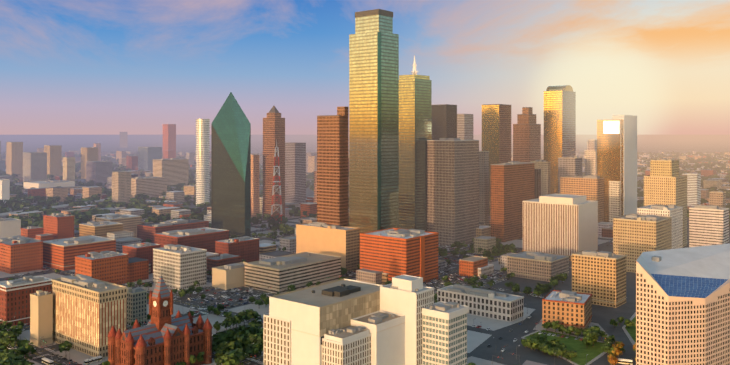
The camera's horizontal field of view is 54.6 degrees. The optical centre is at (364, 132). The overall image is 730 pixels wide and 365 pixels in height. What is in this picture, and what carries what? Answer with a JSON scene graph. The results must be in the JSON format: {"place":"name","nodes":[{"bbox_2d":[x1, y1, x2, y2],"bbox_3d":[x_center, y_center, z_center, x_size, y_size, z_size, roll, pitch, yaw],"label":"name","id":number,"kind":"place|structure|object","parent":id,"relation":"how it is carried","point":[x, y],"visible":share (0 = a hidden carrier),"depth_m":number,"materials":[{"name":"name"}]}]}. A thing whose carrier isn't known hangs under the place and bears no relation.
{"place":"outdoors","nodes":[
{"label":"outdoors","id":0,"kind":"place"},
{"bbox_2d":[0,135,729,207],"bbox_3d":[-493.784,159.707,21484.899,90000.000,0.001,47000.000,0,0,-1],"label":"ground","id":1,"kind":"structure","parent":0,"point":[645,143],"depth_m":10869.85,"materials":[{"name":"grey"}]},
{"bbox_2d":[0,104,728,357],"bbox_3d":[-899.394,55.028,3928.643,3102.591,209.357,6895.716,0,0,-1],"label":"city buildings","id":2,"kind":"structure","parent":1,"relation":"on","point":[93,301],"depth_m":854.86,"materials":[{"name":"brown concrete"}]},
{"bbox_2d":[0,151,729,364],"bbox_3d":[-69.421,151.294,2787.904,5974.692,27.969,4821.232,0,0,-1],"label":"trees","id":3,"kind":"object","parent":1,"relation":"on","point":[240,339],"visible":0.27,"depth_m":891.64,"materials":[{"name":"green plant"}]},
{"bbox_2d":[0,187,729,364],"bbox_3d":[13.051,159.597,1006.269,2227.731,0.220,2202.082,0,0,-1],"label":"streets","id":4,"kind":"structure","parent":1,"relation":"on","point":[479,351],"depth_m":598.97,"materials":[{"name":"grey asphalt"}]},
{"bbox_2d":[107,275,212,364],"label":"courthouse","id":5,"kind":"structure","parent":4,"relation":"on","point":[161,337],"depth_m":470.01,"materials":[{"name":"stone"}]},
{"bbox_2d":[0,144,613,364],"bbox_3d":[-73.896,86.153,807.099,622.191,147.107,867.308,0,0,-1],"label":"cars","id":6,"kind":"object","parent":4,"relation":"on","point":[279,195],"visible":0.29,"depth_m":721.52,"materials":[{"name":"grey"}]},
{"bbox_2d":[0,204,632,364],"bbox_3d":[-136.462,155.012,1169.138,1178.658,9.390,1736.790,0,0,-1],"label":"parked cars","id":7,"kind":"object","parent":4,"relation":"on","point":[45,360],"visible":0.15,"depth_m":689.91,"materials":[{"name":"white metal"}]},
{"bbox_2d":[263,274,468,364],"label":"office building","id":8,"kind":"structure","parent":4,"relation":"on","point":[403,319],"depth_m":453.95,"materials":[{"name":"white concrete"}]},
{"bbox_2d":[636,243,729,364],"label":"office building","id":9,"kind":"structure","parent":4,"relation":"on","point":[682,306],"depth_m":458.69,"materials":[{"name":"beige concrete"}]},
{"bbox_2d":[0,148,729,284],"bbox_3d":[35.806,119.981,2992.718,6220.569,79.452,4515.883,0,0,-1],"label":"city","id":10,"kind":"object","parent":1,"relation":"on","point":[119,183],"visible":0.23,"depth_m":1405.12,"materials":[{"name":"concrete"}]},
{"bbox_2d":[196,9,636,263],"bbox_3d":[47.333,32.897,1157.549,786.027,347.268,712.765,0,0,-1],"label":"skyscrapers","id":11,"kind":"structure","parent":1,"relation":"on","point":[390,121],"depth_m":1012.94,"materials":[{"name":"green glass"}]},
{"bbox_2d":[0,0,729,134],"label":"sky","id":12,"kind":"structure","parent":0,"point":[68,67],"materials":[{"name":"blue"}]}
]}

